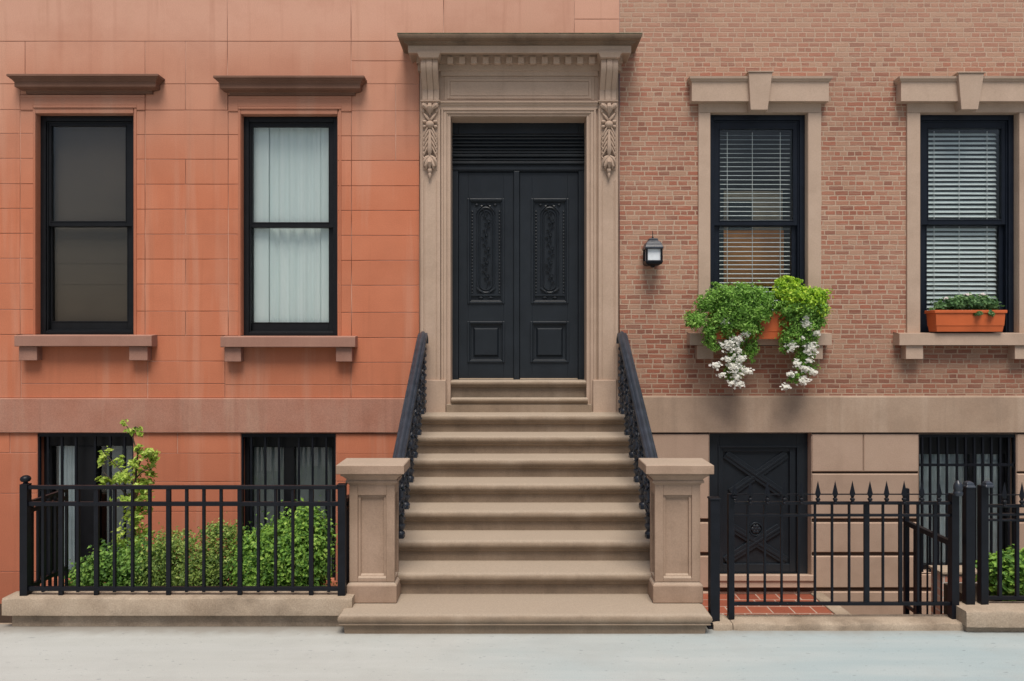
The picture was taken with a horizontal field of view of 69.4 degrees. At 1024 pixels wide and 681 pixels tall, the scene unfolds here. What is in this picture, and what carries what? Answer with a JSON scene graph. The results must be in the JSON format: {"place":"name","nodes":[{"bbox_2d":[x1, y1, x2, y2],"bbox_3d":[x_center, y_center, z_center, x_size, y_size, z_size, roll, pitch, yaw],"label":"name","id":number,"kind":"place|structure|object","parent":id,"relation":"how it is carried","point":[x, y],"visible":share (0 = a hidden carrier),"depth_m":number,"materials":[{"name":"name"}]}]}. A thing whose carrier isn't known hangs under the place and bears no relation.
{"place":"outdoors","nodes":[
{"label":"outdoors","id":0,"kind":"place"},
{"bbox_2d":[0,604,11,622],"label":"areaway ground","id":1,"kind":"structure","parent":0,"point":[5,619],"depth_m":8.14,"materials":[{"name":"stone"}]},
{"bbox_2d":[69,582,141,585],"bbox_3d":[-2.908,2.326,6.663,2.428,0.283,0.533,0,0,0],"label":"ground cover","id":2,"kind":"object","parent":1,"relation":"on","point":[105,584],"visible":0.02,"depth_m":6.71,"materials":[{"name":"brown plant"}]},
{"bbox_2d":[64,532,165,585],"bbox_3d":[-3.746,2.450,7.116,0.987,1.231,0.916,0,0,0],"label":"hedge shrub","id":3,"kind":"object","parent":1,"relation":"on","point":[106,564],"visible":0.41,"depth_m":6.91,"materials":[{"name":"green plant"}]},
{"bbox_2d":[95,419,159,551],"bbox_3d":[-3.857,1.923,7.379,0.674,2.274,0.459,0,0,0],"label":"young tree","id":4,"kind":"object","parent":1,"relation":"on","point":[150,454],"visible":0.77,"depth_m":7.37,"materials":[{"name":"green plant"}]},
{"bbox_2d":[120,512,248,585],"bbox_3d":[-3.006,2.380,7.089,1.206,1.372,0.978,0,0,0],"label":"hedge shrub","id":5,"kind":"object","parent":1,"relation":"on","point":[195,569],"visible":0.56,"depth_m":6.94,"materials":[{"name":"green plant"}]},
{"bbox_2d":[223,495,337,585],"bbox_3d":[-2.186,2.244,7.053,1.062,1.643,0.958,0,0,0],"label":"hedge shrub","id":6,"kind":"object","parent":1,"relation":"on","point":[284,554],"visible":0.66,"depth_m":6.85,"materials":[{"name":"green plant"}]},
{"bbox_2d":[0,0,619,603],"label":"stone house","id":7,"kind":"structure","parent":1,"relation":"on","point":[208,242],"depth_m":8.60,"materials":[{"name":"paint"}]},
{"bbox_2d":[38,433,132,577],"bbox_3d":[-4.960,1.929,9.101,1.619,2.210,0.978,0,0,0],"label":"basement window","id":8,"kind":"structure","parent":7,"relation":"in","point":[69,458],"depth_m":8.72,"materials":[{"name":"black paint"}]},
{"bbox_2d":[41,116,132,333],"bbox_3d":[-4.969,-1.352,9.138,1.638,3.076,0.905,0,0,0],"label":"window","id":9,"kind":"structure","parent":7,"relation":"in","point":[87,161],"depth_m":8.83,"materials":[{"name":"black glass"}]},
{"bbox_2d":[241,433,335,580],"bbox_3d":[-2.600,1.938,8.718,1.105,1.719,0.212,0,0,0],"label":"basement window","id":10,"kind":"structure","parent":7,"relation":"in","point":[270,458],"depth_m":8.72,"materials":[{"name":"black paint"}]},
{"bbox_2d":[244,117,336,334],"bbox_3d":[-2.590,-1.340,8.770,1.124,2.581,0.170,0,0,0],"label":"window","id":11,"kind":"structure","parent":7,"relation":"in","point":[290,163],"depth_m":8.80,"materials":[{"name":"white glass"}]},
{"bbox_2d":[0,624,1023,680],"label":"sidewalk","id":12,"kind":"structure","parent":0,"point":[182,653],"depth_m":5.50,"materials":[{"name":"concrete"}]},
{"bbox_2d":[2,591,354,625],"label":"wall","id":13,"kind":"structure","parent":12,"relation":"on","point":[183,608],"depth_m":6.00,"materials":[{"name":"stone"}]},
{"bbox_2d":[19,475,348,595],"bbox_3d":[-2.699,1.713,6.345,2.680,1.214,0.612,0,0,0],"label":"iron fence","id":14,"kind":"object","parent":13,"relation":"on","point":[28,507],"visible":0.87,"depth_m":6.07,"materials":[{"name":"black metal"}]},
{"bbox_2d":[337,412,712,633],"bbox_3d":[0.103,2.230,7.229,2.976,2.820,2.742,0,0,0],"label":"stoop","id":15,"kind":"object","parent":12,"relation":"on","point":[524,522],"visible":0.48,"depth_m":6.71,"materials":[{"name":"stone"}]},
{"bbox_2d":[336,458,409,602],"bbox_3d":[-1.160,1.592,6.222,0.556,1.155,0.370,0,0,0],"label":"stone newel post","id":16,"kind":"object","parent":15,"relation":"on","point":[373,483],"visible":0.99,"depth_m":6.13,"materials":[{"name":"beige stone"}]},
{"bbox_2d":[392,331,427,538],"bbox_3d":[-1.012,0.841,7.477,0.116,1.897,2.014,0,0,0],"label":"stair railing","id":17,"kind":"object","parent":15,"relation":"on","point":[410,423],"visible":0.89,"depth_m":7.31,"materials":[{"name":"black metal"}]},
{"bbox_2d":[616,331,657,538],"bbox_3d":[1.248,0.841,7.477,0.116,1.897,2.014,0,0,0],"label":"stair railing","id":18,"kind":"object","parent":15,"relation":"on","point":[632,408],"visible":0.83,"depth_m":7.36,"materials":[{"name":"black metal"}]},
{"bbox_2d":[638,458,713,602],"bbox_3d":[1.372,1.592,6.222,0.556,1.155,0.370,0,0,0],"label":"stone newel post","id":19,"kind":"object","parent":15,"relation":"on","point":[675,483],"visible":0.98,"depth_m":6.13,"materials":[{"name":"beige stone"}]},
{"bbox_2d":[707,496,720,628],"bbox_3d":[1.651,1.811,6.054,0.120,1.058,0.120,0,0,0],"label":"iron post","id":20,"kind":"object","parent":12,"relation":"on","point":[714,557],"visible":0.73,"depth_m":6.01,"materials":[{"name":"black metal"}]},
{"bbox_2d":[712,614,732,630],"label":"kerb end","id":21,"kind":"structure","parent":12,"relation":"on","point":[724,623],"depth_m":5.97,"materials":[{"name":"stone"}]},
{"bbox_2d":[729,614,964,630],"bbox_3d":[2.744,2.319,6.071,1.914,0.084,0.220,0,0,0],"label":"kerb stone","id":22,"kind":"object","parent":12,"relation":"on","point":[843,622],"visible":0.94,"depth_m":5.98,"materials":[{"name":"beige stone"}]},
{"bbox_2d":[956,601,1023,631],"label":"stone block","id":23,"kind":"structure","parent":12,"relation":"on","point":[1000,616],"depth_m":5.92,"materials":[{"name":"beige stone"}]},
{"bbox_2d":[962,481,975,604],"bbox_3d":[3.753,1.668,6.081,0.078,1.024,0.078,0,0,0],"label":"iron post","id":24,"kind":"object","parent":23,"relation":"on","point":[968,546],"visible":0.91,"depth_m":6.05,"materials":[{"name":"black metal"}]},
{"bbox_2d":[977,481,1023,604],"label":"iron fence","id":25,"kind":"object","parent":23,"relation":"on","point":[983,520],"visible":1,"depth_m":6.07,"materials":[{"name":"black metal"}]},
{"bbox_2d":[702,594,832,615],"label":"tiled floor","id":26,"kind":"structure","parent":0,"point":[802,610],"depth_m":8.14,"materials":[{"name":"tile"}]},
{"bbox_2d":[810,592,850,613],"bbox_3d":[3.590,3.283,7.400,0.260,0.715,2.500,0,0,0],"label":"floor edging","id":27,"kind":"object","parent":26,"relation":"attached to","point":[820,596],"visible":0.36,"depth_m":8.13,"materials":[{"name":"stone"}]},
{"bbox_2d":[727,480,962,618],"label":"iron gate","id":28,"kind":"structure","parent":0,"point":[952,515],"depth_m":6.07,"materials":[{"name":"black metal"}]},
{"bbox_2d":[928,565,976,613],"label":"garden wall","id":29,"kind":"structure","parent":0,"point":[944,580],"depth_m":7.65,"materials":[{"name":"beige stone"}]},
{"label":"cellar floor","id":30,"kind":"structure","parent":0,"visible":0},
{"bbox_2d":[397,0,1023,614],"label":"brick house","id":31,"kind":"structure","parent":30,"relation":"on","point":[863,160],"depth_m":8.60,"materials":[{"name":"brick"}]},
{"bbox_2d":[459,172,513,378],"bbox_3d":[-0.308,-0.772,8.838,0.655,2.469,0.054,0,0,0],"label":"door leaf","id":32,"kind":"structure","parent":31,"relation":"in","point":[486,199],"depth_m":8.83,"materials":[{"name":"grey paint"}]},
{"bbox_2d":[520,172,577,378],"bbox_3d":[0.440,-0.772,8.838,0.694,2.469,0.054,0,0,0],"label":"door leaf","id":33,"kind":"structure","parent":31,"relation":"in","point":[548,200],"depth_m":8.83,"materials":[{"name":"grey paint"}]},
{"bbox_2d":[642,231,662,267],"bbox_3d":[1.610,-1.045,8.482,0.207,0.417,0.241,0,0,0],"label":"wall lantern","id":34,"kind":"object","parent":31,"relation":"attached to","point":[652,249],"depth_m":8.39,"materials":[{"name":"black metal"}]},
{"bbox_2d":[708,312,796,338],"bbox_3d":[2.744,-0.170,8.420,0.965,0.308,0.240,0,0,0],"label":"planter","id":35,"kind":"object","parent":31,"relation":"on","point":[771,329],"visible":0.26,"depth_m":8.32,"materials":[{"name":"ceramic"}]},
{"bbox_2d":[683,280,776,389],"bbox_3d":[2.443,-0.061,8.298,1.097,1.222,0.442,0,0,0],"label":"trailing plant","id":36,"kind":"object","parent":35,"relation":"in","point":[730,303],"visible":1,"depth_m":8.24,"materials":[{"name":"green plant"}]},
{"bbox_2d":[768,275,833,389],"bbox_3d":[3.238,-0.087,8.299,0.743,1.307,0.408,0,0,0],"label":"trailing plant","id":37,"kind":"object","parent":35,"relation":"in","point":[809,306],"visible":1,"depth_m":8.24,"materials":[{"name":"green plant"}]},
{"bbox_2d":[710,115,804,345],"bbox_3d":[2.867,-1.290,9.127,1.633,3.210,0.925,0,0,0],"label":"window","id":38,"kind":"structure","parent":31,"relation":"in","point":[757,162],"depth_m":9.15,"materials":[{"name":"black glass"}]},
{"bbox_2d":[709,433,807,573],"bbox_3d":[2.886,1.920,8.744,1.184,1.688,0.112,0,0,0],"label":"basement door","id":39,"kind":"structure","parent":31,"relation":"in","point":[739,459],"depth_m":8.72,"materials":[{"name":"grey paint"}]},
{"bbox_2d":[925,310,1006,331],"bbox_3d":[5.216,-0.223,8.510,0.823,0.246,0.220,0,0,0],"label":"planter","id":40,"kind":"object","parent":31,"relation":"on","point":[953,321],"visible":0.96,"depth_m":8.42,"materials":[{"name":"ceramic"}]},
{"bbox_2d":[929,292,1003,316],"bbox_3d":[5.211,-0.409,8.482,0.855,0.288,0.281,0,0,0],"label":"window box plant","id":41,"kind":"object","parent":40,"relation":"in","point":[969,301],"depth_m":8.45,"materials":[{"name":"green plant"}]},
{"bbox_2d":[920,115,1013,345],"bbox_3d":[5.307,-1.290,9.127,1.648,3.210,0.925,0,0,0],"label":"window","id":42,"kind":"structure","parent":31,"relation":"in","point":[967,161],"depth_m":8.79,"materials":[{"name":"glass"}]},
{"bbox_2d":[919,434,1014,571],"bbox_3d":[5.293,1.893,8.717,1.138,1.619,0.210,0,0,0],"label":"basement window","id":43,"kind":"structure","parent":31,"relation":"in","point":[946,459],"depth_m":8.72,"materials":[{"name":"black paint"}]},
{"bbox_2d":[903,488,947,614],"bbox_3d":[3.630,2.550,6.442,0.044,2.380,0.775,0,0,0],"label":"cellar railing","id":44,"kind":"object","parent":30,"relation":"on","point":[908,524],"visible":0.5,"depth_m":6.63,"materials":[{"name":"black metal"}]},
{"bbox_2d":[944,583,1001,613],"bbox_3d":[6.129,3.092,6.850,3.741,1.395,0.900,0,0,0],"label":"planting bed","id":45,"kind":"object","parent":30,"relation":"on","point":[945,594],"visible":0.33,"depth_m":7.20,"materials":[{"name":"soil"}]},
{"bbox_2d":[975,544,1023,600],"bbox_3d":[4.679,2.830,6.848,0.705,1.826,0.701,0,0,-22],"label":"round bush","id":46,"kind":"object","parent":45,"relation":"on","point":[1008,572],"visible":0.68,"depth_m":6.74,"materials":[{"name":"green plant"}]}
]}

